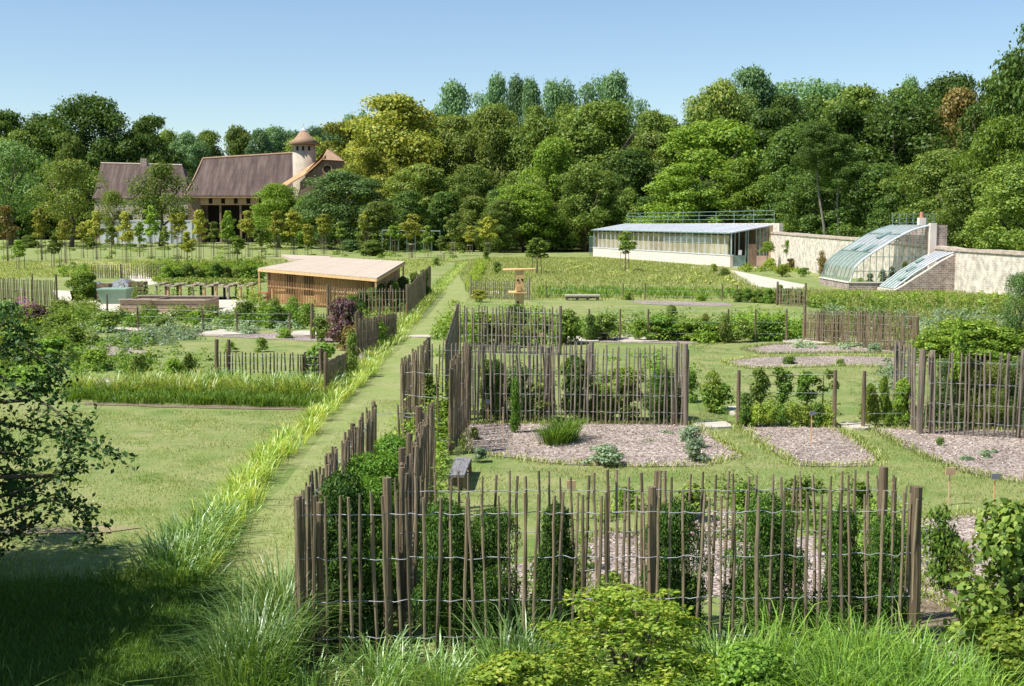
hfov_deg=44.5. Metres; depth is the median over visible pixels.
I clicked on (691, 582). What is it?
yew shrub
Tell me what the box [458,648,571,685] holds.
leafy bush
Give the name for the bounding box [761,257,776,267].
shrub
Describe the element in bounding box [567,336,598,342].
paving slab
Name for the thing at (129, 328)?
paving slab
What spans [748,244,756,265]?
door
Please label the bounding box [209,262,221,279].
hedge shrub
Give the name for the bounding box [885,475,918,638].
paling fence
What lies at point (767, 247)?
standard tree
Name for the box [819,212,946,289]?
greenhouse
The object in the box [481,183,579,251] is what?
broadleaf tree
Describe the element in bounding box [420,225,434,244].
young tree
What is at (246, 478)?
border grass
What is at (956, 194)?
broadleaf tree
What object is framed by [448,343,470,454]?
paling fence
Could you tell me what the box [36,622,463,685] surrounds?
tall grass
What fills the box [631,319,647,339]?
leafy plant
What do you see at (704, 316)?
leafy plant
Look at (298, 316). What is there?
ground cover
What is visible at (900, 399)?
climbing plant
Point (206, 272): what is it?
hedge shrub
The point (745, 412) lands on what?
hedge plant
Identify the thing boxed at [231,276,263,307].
ground cover
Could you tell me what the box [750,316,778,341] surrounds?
shrub
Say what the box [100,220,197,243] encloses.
boundary wall
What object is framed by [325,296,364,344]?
smoke bush
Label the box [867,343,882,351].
leafy plant
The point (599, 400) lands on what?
hedge shrub
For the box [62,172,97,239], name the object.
broadleaf tree
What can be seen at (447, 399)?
hedge shrub
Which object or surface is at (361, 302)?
hedge shrub
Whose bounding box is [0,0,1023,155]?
sky
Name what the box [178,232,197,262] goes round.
young tree
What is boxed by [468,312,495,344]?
shrub
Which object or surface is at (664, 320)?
shrub
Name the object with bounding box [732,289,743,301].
hedge shrub
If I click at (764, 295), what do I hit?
ground cover
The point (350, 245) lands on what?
shrub
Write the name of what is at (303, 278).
wooden shed
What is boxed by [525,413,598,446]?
grass tussock
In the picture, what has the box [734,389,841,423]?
ground cover
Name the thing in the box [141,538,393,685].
tall grass
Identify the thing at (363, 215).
young tree
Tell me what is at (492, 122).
broadleaf tree
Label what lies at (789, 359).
leafy plant
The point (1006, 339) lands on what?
mound shrub
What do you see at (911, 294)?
ground cover
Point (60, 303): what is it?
shrub
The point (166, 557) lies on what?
border grass
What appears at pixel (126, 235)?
young tree
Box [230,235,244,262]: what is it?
young tree
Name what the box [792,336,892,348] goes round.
ground cover
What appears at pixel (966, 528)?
bark chips
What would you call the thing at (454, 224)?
young tree
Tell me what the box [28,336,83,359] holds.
shrub
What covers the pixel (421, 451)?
paling fence
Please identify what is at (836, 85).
poplar tree
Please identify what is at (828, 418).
hedge plant
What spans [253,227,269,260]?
young tree
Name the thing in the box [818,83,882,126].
broadleaf tree
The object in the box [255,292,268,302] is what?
garden table
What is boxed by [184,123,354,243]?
tiled barn
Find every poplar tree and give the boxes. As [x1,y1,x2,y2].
[340,112,356,158]
[357,112,366,146]
[424,107,441,132]
[431,78,471,118]
[468,90,488,111]
[482,71,510,107]
[504,73,525,125]
[520,75,542,139]
[540,77,565,120]
[559,76,582,110]
[574,81,597,106]
[584,73,606,102]
[598,68,635,125]
[625,98,650,131]
[776,77,809,111]
[796,76,839,121]
[824,79,846,99]
[899,73,919,98]
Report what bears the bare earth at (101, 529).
on the ground at (504, 466)
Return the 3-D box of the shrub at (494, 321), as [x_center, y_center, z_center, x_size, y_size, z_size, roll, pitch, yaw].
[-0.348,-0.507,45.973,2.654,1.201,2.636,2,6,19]
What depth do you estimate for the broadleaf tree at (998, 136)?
123.05 m
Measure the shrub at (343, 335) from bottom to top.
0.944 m
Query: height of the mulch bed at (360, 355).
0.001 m
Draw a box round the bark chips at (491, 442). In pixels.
[463,423,735,463]
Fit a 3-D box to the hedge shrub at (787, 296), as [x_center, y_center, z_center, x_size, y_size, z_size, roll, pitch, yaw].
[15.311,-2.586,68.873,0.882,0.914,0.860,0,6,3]
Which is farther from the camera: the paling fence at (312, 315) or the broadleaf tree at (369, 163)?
the broadleaf tree at (369, 163)
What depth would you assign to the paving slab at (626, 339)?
47.56 m
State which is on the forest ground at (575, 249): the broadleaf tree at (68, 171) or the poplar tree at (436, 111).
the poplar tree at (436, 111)
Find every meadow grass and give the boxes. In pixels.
[531,284,736,298]
[742,285,1023,326]
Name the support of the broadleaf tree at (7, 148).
on the ground at (504, 466)
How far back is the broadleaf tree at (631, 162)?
193.71 m
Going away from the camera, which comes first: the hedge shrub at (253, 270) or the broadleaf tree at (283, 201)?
the hedge shrub at (253, 270)
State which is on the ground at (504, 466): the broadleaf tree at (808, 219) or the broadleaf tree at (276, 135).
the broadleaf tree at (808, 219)
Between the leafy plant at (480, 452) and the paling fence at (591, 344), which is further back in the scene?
the paling fence at (591, 344)
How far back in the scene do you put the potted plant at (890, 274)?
84.03 m
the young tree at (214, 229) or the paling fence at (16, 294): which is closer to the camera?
the paling fence at (16, 294)
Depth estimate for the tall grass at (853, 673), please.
11.75 m
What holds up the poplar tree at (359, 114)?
on the forest ground at (575, 249)
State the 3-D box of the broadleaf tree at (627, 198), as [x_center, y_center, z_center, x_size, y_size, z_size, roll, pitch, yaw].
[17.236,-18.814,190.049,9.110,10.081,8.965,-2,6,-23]
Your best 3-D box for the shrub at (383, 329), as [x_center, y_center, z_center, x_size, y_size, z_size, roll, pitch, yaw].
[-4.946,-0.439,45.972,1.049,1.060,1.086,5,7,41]
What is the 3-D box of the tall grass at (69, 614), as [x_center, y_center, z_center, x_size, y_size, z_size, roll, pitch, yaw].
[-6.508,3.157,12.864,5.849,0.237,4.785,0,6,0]
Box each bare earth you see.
[0,525,140,533]
[84,402,312,409]
[920,596,1023,685]
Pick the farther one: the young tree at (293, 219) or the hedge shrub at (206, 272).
the young tree at (293, 219)
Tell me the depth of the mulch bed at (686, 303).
69.16 m
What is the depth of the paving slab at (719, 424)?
27.60 m
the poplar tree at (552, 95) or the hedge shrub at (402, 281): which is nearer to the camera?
the hedge shrub at (402, 281)
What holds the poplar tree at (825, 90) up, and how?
on the forest ground at (575, 249)
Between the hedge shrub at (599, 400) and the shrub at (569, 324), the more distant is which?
the shrub at (569, 324)
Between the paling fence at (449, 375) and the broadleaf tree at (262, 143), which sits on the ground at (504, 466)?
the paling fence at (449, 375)
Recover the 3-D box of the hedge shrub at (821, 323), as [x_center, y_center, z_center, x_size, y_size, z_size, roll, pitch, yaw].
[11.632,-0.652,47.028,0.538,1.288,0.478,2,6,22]
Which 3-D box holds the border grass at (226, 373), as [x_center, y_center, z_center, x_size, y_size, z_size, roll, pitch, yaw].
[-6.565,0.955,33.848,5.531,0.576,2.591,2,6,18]
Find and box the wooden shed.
[258,254,404,307]
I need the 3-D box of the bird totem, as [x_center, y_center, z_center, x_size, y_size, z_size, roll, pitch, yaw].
[0.359,-2.385,59.352,1.519,2.310,0.617,-1,6,-6]
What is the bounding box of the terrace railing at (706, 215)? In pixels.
[627,210,774,222]
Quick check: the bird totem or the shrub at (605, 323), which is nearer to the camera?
the shrub at (605, 323)
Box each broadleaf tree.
[0,108,42,238]
[0,128,51,238]
[0,134,54,244]
[0,171,59,238]
[0,179,29,239]
[23,158,109,246]
[24,111,86,169]
[27,170,86,239]
[37,131,90,225]
[39,91,149,174]
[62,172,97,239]
[98,189,132,245]
[114,113,194,177]
[121,160,198,245]
[158,127,180,152]
[167,130,212,175]
[194,128,225,167]
[222,124,254,155]
[241,182,300,247]
[244,127,278,154]
[256,124,290,152]
[279,129,299,152]
[281,136,328,158]
[288,169,395,246]
[289,197,320,247]
[305,124,332,149]
[316,120,366,162]
[321,146,406,242]
[324,132,342,142]
[329,90,450,224]
[355,199,409,251]
[382,162,451,239]
[385,190,438,250]
[420,189,464,250]
[424,113,486,240]
[429,113,473,241]
[443,162,502,249]
[445,195,496,251]
[446,111,476,175]
[449,103,521,206]
[472,198,526,252]
[473,189,521,250]
[474,101,521,188]
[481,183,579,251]
[499,111,560,195]
[503,176,555,250]
[512,137,583,249]
[517,103,545,142]
[537,198,581,250]
[547,162,622,251]
[550,97,642,227]
[552,101,577,160]
[570,177,611,249]
[581,146,694,229]
[588,122,639,181]
[593,187,641,246]
[619,131,688,194]
[622,109,674,154]
[622,196,655,222]
[630,161,732,223]
[645,115,770,218]
[660,113,681,135]
[676,77,759,184]
[682,113,714,147]
[689,179,736,222]
[692,157,780,222]
[713,101,751,162]
[728,105,795,199]
[731,62,783,146]
[736,119,853,234]
[760,101,904,236]
[761,169,860,235]
[768,92,809,144]
[782,192,818,233]
[802,91,826,122]
[817,186,846,235]
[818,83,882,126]
[826,161,914,236]
[839,98,958,236]
[857,81,942,179]
[859,192,906,238]
[877,146,989,242]
[903,196,931,224]
[918,86,982,162]
[921,70,986,148]
[925,171,1008,248]
[939,75,1023,186]
[947,113,1023,250]
[958,160,1023,250]
[977,93,995,105]
[982,21,1023,206]
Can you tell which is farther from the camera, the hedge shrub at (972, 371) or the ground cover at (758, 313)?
the ground cover at (758, 313)
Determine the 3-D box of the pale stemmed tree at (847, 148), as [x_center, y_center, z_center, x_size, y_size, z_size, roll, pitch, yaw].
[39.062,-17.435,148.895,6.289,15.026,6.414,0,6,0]
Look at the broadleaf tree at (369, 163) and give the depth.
221.78 m
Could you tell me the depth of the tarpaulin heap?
73.21 m
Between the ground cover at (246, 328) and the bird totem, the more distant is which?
the bird totem
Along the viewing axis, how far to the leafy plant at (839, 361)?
39.19 m
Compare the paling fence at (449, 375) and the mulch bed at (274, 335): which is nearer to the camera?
the paling fence at (449, 375)
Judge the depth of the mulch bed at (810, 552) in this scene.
16.60 m
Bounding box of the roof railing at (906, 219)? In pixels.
[892,214,934,224]
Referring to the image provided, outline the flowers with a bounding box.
[17,289,35,308]
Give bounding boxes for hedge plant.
[736,403,753,426]
[751,403,765,425]
[763,402,775,425]
[774,402,787,425]
[787,402,801,426]
[796,403,812,424]
[810,402,825,427]
[819,404,836,426]
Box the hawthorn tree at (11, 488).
[0,290,139,558]
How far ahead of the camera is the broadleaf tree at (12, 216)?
318.60 m
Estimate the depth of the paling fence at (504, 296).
73.37 m
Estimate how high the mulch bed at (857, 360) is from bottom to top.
0.001 m
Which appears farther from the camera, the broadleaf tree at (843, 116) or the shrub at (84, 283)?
the broadleaf tree at (843, 116)
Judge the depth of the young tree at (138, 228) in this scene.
161.07 m
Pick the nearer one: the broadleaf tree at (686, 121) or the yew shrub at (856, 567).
the yew shrub at (856, 567)
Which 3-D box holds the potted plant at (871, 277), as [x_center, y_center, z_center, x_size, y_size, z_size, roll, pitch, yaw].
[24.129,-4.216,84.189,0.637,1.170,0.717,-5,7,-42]
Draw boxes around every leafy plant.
[142,331,161,339]
[172,329,185,337]
[222,341,239,351]
[254,337,268,351]
[276,328,292,337]
[467,427,479,438]
[471,447,488,461]
[578,443,625,464]
[582,313,597,339]
[613,486,638,506]
[623,292,633,299]
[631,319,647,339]
[646,323,662,339]
[674,482,712,514]
[677,425,704,448]
[679,370,700,402]
[683,438,710,461]
[695,294,707,300]
[699,383,734,413]
[700,370,730,411]
[701,312,709,321]
[717,313,732,342]
[729,316,752,341]
[729,481,758,513]
[740,392,752,419]
[781,356,797,363]
[783,474,819,509]
[836,358,844,365]
[849,481,876,510]
[866,353,916,390]
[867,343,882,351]
[921,503,966,588]
[936,437,944,445]
[945,538,978,591]
[978,449,991,458]
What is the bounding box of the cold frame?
[877,251,955,292]
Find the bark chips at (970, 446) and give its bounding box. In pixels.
[879,428,1023,471]
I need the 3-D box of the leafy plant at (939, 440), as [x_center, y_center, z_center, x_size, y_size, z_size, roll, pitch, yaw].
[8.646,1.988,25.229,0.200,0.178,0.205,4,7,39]
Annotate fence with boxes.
[0,274,57,307]
[91,264,164,278]
[151,276,266,298]
[214,339,323,380]
[293,485,922,666]
[295,401,376,657]
[301,352,316,374]
[310,303,330,338]
[323,337,349,392]
[326,284,408,318]
[355,307,396,353]
[376,403,428,442]
[382,402,435,648]
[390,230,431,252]
[394,466,887,629]
[400,337,430,438]
[403,360,450,452]
[408,265,430,310]
[428,340,593,415]
[445,304,457,397]
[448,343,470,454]
[457,304,561,354]
[468,343,687,424]
[470,276,529,299]
[677,339,688,419]
[776,282,806,306]
[802,305,918,352]
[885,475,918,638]
[892,340,919,429]
[916,349,1023,438]
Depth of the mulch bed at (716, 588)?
17.21 m
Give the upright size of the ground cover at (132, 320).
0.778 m
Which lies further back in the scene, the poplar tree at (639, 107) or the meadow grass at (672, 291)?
the poplar tree at (639, 107)
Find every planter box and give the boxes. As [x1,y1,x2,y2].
[118,295,168,312]
[151,296,219,311]
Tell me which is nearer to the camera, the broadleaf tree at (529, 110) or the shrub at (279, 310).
the shrub at (279, 310)
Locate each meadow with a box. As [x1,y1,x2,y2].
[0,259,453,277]
[456,258,983,321]
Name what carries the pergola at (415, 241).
on the ground at (504, 466)
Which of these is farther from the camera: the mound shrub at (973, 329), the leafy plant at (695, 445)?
the mound shrub at (973, 329)
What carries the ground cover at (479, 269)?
on the ground at (504, 466)
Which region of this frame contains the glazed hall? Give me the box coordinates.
[589,223,772,266]
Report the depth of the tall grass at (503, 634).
12.39 m
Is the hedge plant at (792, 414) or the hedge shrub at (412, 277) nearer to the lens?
the hedge plant at (792, 414)
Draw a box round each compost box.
[96,283,112,301]
[128,281,147,296]
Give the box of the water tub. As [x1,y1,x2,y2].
[96,287,133,303]
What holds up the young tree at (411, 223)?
on the ground at (504, 466)
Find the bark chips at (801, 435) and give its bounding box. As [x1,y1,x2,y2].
[746,425,872,461]
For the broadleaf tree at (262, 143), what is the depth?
455.95 m
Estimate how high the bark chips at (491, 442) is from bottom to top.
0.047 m
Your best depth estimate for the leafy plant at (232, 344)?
43.45 m
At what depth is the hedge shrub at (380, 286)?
62.72 m
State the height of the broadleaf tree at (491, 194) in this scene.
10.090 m
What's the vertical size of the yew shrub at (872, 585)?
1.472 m
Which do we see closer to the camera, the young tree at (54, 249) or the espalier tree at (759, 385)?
the espalier tree at (759, 385)
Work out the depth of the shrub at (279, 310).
53.11 m
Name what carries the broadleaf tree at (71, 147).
on the forest ground at (575, 249)
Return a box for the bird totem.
[503,268,535,307]
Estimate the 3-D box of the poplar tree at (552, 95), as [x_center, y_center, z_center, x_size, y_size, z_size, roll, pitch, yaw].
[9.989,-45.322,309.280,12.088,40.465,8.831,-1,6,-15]
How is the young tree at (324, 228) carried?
on the ground at (504, 466)
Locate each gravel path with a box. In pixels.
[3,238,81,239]
[45,261,157,284]
[53,290,258,315]
[693,267,804,288]
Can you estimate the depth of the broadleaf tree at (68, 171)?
221.89 m
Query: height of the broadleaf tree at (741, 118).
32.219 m
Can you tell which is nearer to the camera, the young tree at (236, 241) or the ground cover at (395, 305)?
the ground cover at (395, 305)
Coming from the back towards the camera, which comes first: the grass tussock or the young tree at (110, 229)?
the young tree at (110, 229)
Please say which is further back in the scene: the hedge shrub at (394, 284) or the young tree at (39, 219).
the young tree at (39, 219)
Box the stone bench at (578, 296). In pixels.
[565,294,599,299]
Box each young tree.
[0,205,19,261]
[10,240,26,268]
[31,207,50,259]
[46,236,62,266]
[54,219,77,263]
[75,221,90,257]
[83,210,106,259]
[104,223,117,256]
[115,211,134,263]
[133,221,146,256]
[142,205,160,258]
[158,225,169,257]
[167,212,187,260]
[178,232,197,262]
[191,209,208,259]
[207,221,220,255]
[219,210,236,260]
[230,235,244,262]
[237,210,256,256]
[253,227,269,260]
[267,210,287,256]
[283,209,302,254]
[302,223,314,254]
[315,214,333,253]
[332,222,347,251]
[358,211,377,247]
[385,225,402,248]
[398,213,424,257]
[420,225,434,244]
[434,236,446,261]
[443,213,461,254]
[462,225,476,253]
[475,217,497,254]
[524,237,550,272]
[541,217,552,251]
[617,231,637,271]
[949,316,965,428]
[996,271,1023,357]
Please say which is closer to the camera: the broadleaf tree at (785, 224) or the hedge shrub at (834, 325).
the hedge shrub at (834, 325)
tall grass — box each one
[0,581,198,685]
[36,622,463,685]
[75,522,250,591]
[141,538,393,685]
[174,614,1011,685]
[394,586,630,671]
[638,588,1023,685]
[970,611,1023,685]
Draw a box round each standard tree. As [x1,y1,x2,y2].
[757,241,776,265]
[781,240,788,252]
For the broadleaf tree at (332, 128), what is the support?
on the forest ground at (575, 249)
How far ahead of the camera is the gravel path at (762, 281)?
94.81 m
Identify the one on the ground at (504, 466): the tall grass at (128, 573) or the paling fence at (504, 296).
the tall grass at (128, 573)
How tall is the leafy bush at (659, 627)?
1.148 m
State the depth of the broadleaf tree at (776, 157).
181.77 m
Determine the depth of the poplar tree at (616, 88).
322.89 m
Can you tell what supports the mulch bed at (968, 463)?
on the ground at (504, 466)
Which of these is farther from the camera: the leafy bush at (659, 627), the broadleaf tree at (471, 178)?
the broadleaf tree at (471, 178)
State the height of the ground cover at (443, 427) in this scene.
1.255 m
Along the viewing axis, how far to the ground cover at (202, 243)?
223.21 m
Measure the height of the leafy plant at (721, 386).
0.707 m
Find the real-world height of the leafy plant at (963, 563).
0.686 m
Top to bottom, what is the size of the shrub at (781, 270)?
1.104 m
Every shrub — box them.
[0,299,22,322]
[0,323,47,347]
[16,304,53,323]
[22,235,44,247]
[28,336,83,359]
[42,313,77,329]
[47,300,71,311]
[50,326,87,345]
[64,271,96,300]
[78,237,99,247]
[78,349,112,369]
[93,311,120,332]
[127,353,149,376]
[151,317,175,328]
[158,265,175,280]
[162,357,185,374]
[171,268,182,282]
[180,262,195,279]
[180,352,198,375]
[183,309,213,321]
[192,265,202,283]
[200,268,212,278]
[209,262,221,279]
[219,265,231,279]
[229,268,241,277]
[231,299,259,323]
[238,263,250,278]
[247,266,261,279]
[260,305,288,327]
[287,463,397,653]
[301,341,340,377]
[310,316,331,341]
[335,324,354,350]
[338,450,431,568]
[339,239,360,251]
[345,294,363,319]
[346,330,359,374]
[356,291,373,316]
[357,471,413,605]
[358,240,384,255]
[365,287,380,313]
[372,430,429,531]
[377,283,388,311]
[377,318,388,344]
[386,280,399,306]
[396,276,409,302]
[406,494,480,650]
[409,272,418,282]
[419,269,431,294]
[425,368,435,410]
[431,257,440,265]
[444,376,448,415]
[453,505,526,648]
[465,313,535,346]
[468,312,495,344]
[470,289,488,301]
[479,358,508,419]
[483,247,490,260]
[483,359,510,420]
[492,261,501,273]
[506,365,540,420]
[507,303,529,331]
[508,375,521,432]
[518,316,555,342]
[526,498,589,648]
[527,382,557,421]
[553,308,582,343]
[559,355,592,418]
[581,313,620,339]
[582,382,614,419]
[585,570,640,645]
[591,366,639,420]
[638,368,680,420]
[638,496,716,644]
[641,314,686,340]
[666,305,677,323]
[670,319,709,339]
[694,321,730,340]
[710,263,717,271]
[717,268,729,275]
[718,491,815,644]
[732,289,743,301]
[741,288,753,301]
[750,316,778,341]
[751,288,763,302]
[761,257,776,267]
[761,288,773,303]
[767,315,792,338]
[771,288,783,303]
[773,264,790,276]
[783,288,793,303]
[785,258,794,267]
[792,288,802,304]
[796,267,810,276]
[801,503,872,646]
[817,309,826,339]
[828,312,839,341]
[855,310,865,341]
[856,513,923,639]
[875,309,885,341]
[906,319,1009,363]
[912,329,949,357]
[923,356,963,427]
[947,357,991,427]
[970,360,1015,427]
[973,326,1023,361]
[1000,356,1023,427]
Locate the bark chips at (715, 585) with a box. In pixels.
[512,508,750,605]
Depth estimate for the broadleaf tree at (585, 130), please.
216.33 m
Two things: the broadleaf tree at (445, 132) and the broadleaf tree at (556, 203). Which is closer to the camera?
the broadleaf tree at (556, 203)
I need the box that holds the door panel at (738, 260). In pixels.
[733,255,745,265]
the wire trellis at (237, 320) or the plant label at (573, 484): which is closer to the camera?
the plant label at (573, 484)
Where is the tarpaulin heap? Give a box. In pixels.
[88,278,130,298]
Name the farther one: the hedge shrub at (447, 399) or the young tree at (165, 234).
the young tree at (165, 234)
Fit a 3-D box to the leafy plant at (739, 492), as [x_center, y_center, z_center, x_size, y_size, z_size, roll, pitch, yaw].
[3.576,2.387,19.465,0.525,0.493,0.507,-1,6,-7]
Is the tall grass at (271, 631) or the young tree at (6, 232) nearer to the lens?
the tall grass at (271, 631)
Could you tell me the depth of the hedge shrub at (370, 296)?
60.37 m
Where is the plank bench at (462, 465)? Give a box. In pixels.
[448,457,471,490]
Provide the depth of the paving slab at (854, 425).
27.46 m
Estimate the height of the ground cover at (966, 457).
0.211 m
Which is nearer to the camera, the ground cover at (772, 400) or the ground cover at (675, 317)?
the ground cover at (772, 400)
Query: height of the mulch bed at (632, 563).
0.001 m
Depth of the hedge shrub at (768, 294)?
69.40 m
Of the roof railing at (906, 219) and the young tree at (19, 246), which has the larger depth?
the young tree at (19, 246)
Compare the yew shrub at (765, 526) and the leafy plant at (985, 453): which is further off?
the leafy plant at (985, 453)
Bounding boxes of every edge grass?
[442,417,752,469]
[570,524,680,609]
[720,353,929,369]
[727,421,890,468]
[738,341,911,353]
[859,422,1023,486]
[896,505,1023,615]
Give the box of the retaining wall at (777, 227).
[653,223,782,231]
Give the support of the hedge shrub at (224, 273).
on the ground at (504, 466)
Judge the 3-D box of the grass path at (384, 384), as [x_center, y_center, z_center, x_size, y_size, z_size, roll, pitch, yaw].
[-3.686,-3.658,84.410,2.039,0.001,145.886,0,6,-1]
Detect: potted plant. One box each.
[865,273,873,281]
[876,269,887,281]
[888,266,896,281]
[901,261,910,281]
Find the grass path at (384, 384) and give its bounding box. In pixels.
[202,258,474,685]
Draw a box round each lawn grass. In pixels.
[0,408,307,639]
[0,557,275,685]
[199,399,399,684]
[440,428,1023,523]
[690,344,996,424]
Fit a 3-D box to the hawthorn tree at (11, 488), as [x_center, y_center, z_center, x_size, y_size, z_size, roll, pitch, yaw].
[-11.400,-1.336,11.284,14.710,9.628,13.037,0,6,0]
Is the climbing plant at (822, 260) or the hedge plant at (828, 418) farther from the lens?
the climbing plant at (822, 260)
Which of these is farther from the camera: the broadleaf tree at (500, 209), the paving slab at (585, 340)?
the broadleaf tree at (500, 209)
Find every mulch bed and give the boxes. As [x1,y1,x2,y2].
[86,340,152,354]
[188,330,332,341]
[352,346,380,360]
[462,423,741,466]
[493,335,698,343]
[497,560,533,609]
[576,532,646,610]
[629,300,733,305]
[690,509,760,596]
[727,356,918,368]
[743,425,878,465]
[744,344,906,353]
[783,533,831,598]
[874,428,1023,481]
[921,513,1014,596]
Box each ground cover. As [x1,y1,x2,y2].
[0,241,464,260]
[0,242,457,249]
[0,298,86,331]
[0,315,100,370]
[0,353,62,396]
[46,303,303,329]
[52,293,264,321]
[55,257,94,278]
[58,318,304,334]
[68,328,157,378]
[99,342,223,374]
[102,323,205,347]
[115,274,203,297]
[143,256,267,281]
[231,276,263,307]
[255,293,318,329]
[332,289,405,311]
[352,301,397,325]
[386,358,454,540]
[428,301,470,356]
[450,258,491,305]
[461,299,558,348]
[495,529,595,634]
[502,358,689,394]
[529,313,587,342]
[559,258,745,286]
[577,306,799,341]
[579,307,735,336]
[596,489,647,520]
[602,349,701,372]
[643,430,674,441]
[653,321,723,344]
[705,463,890,505]
[705,492,906,549]
[729,306,809,340]
[733,303,807,338]
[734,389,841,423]
[738,263,799,271]
[742,287,810,302]
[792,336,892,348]
[806,296,1021,318]
[807,300,919,341]
[808,289,1019,305]
[809,303,1023,344]
[810,292,1023,312]
[852,491,932,591]
[853,387,903,421]
[919,314,1023,349]
[959,448,997,460]
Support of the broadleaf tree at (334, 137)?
on the forest ground at (575, 249)
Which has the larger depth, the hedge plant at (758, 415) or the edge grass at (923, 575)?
the hedge plant at (758, 415)
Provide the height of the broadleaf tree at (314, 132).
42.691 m
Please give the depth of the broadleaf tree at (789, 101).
263.07 m
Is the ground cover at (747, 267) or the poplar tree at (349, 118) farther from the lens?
the poplar tree at (349, 118)
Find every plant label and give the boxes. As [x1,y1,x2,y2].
[502,407,503,442]
[567,481,575,519]
[809,411,814,443]
[945,467,955,504]
[991,473,1000,503]
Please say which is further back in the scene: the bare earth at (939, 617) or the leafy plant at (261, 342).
the leafy plant at (261, 342)
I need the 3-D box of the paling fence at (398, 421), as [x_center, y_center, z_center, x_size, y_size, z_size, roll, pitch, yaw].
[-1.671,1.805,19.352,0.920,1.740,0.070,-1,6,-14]
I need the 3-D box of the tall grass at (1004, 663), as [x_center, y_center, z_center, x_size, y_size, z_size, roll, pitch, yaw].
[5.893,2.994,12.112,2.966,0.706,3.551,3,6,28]
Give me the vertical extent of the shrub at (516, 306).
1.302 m
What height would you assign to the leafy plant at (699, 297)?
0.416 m
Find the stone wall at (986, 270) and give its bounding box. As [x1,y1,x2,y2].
[770,232,1023,297]
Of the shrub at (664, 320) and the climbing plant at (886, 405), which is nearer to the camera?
the climbing plant at (886, 405)
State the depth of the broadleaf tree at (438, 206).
198.86 m
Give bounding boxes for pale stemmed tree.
[790,119,851,234]
[810,133,867,235]
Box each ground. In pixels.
[0,240,1023,685]
[18,237,588,250]
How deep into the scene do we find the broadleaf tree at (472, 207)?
189.35 m
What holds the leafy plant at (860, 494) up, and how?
on the ground at (504, 466)
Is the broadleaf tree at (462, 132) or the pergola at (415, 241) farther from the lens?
the broadleaf tree at (462, 132)
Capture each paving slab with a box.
[115,327,152,331]
[202,329,242,334]
[291,330,315,335]
[409,335,433,337]
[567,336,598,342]
[614,336,658,342]
[693,421,731,428]
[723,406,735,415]
[781,338,830,344]
[839,422,873,429]
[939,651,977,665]
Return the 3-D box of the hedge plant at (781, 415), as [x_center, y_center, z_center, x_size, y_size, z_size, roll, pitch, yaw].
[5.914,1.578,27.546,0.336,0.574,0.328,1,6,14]
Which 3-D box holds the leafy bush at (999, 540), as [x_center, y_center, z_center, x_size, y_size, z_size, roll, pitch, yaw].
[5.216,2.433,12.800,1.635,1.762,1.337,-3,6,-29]
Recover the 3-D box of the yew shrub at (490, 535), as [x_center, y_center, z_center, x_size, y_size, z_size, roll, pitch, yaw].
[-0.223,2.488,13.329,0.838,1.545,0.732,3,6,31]
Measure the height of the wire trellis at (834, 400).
1.286 m
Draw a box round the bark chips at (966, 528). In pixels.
[906,513,995,606]
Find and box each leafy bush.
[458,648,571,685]
[527,582,722,685]
[693,641,799,685]
[935,498,1023,654]
[956,613,1023,685]
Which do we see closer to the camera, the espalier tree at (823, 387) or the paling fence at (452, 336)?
the espalier tree at (823, 387)
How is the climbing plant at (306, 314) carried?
on the ground at (504, 466)
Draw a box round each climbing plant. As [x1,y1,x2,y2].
[257,299,266,310]
[266,297,283,311]
[283,296,300,318]
[301,302,310,325]
[816,249,828,275]
[859,383,880,425]
[875,375,892,426]
[891,377,916,425]
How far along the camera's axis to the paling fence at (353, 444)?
13.99 m
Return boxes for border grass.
[56,366,353,398]
[59,380,341,408]
[100,490,264,586]
[151,356,386,573]
[187,365,350,393]
[345,261,466,373]
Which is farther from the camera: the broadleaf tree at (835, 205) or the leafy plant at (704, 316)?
the broadleaf tree at (835, 205)
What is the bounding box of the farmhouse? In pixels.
[92,158,191,240]
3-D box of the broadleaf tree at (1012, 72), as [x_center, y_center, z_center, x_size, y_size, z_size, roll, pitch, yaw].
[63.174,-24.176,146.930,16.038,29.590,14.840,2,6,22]
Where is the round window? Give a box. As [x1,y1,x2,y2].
[324,165,330,172]
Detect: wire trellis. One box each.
[106,294,290,334]
[545,283,737,300]
[588,309,787,341]
[736,370,836,427]
[861,371,913,425]
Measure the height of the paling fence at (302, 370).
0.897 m
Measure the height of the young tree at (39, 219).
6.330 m
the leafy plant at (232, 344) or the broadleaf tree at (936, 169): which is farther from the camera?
the broadleaf tree at (936, 169)
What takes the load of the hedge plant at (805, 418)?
on the mulch bed at (816, 438)
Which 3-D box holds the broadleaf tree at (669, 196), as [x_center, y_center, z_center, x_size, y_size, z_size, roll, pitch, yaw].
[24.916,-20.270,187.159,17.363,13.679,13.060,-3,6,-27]
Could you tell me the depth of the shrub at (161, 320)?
52.01 m
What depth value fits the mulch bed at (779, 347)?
44.21 m
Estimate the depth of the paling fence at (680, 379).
28.40 m
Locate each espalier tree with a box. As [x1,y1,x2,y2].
[747,366,773,425]
[769,367,796,424]
[793,370,820,425]
[807,369,839,420]

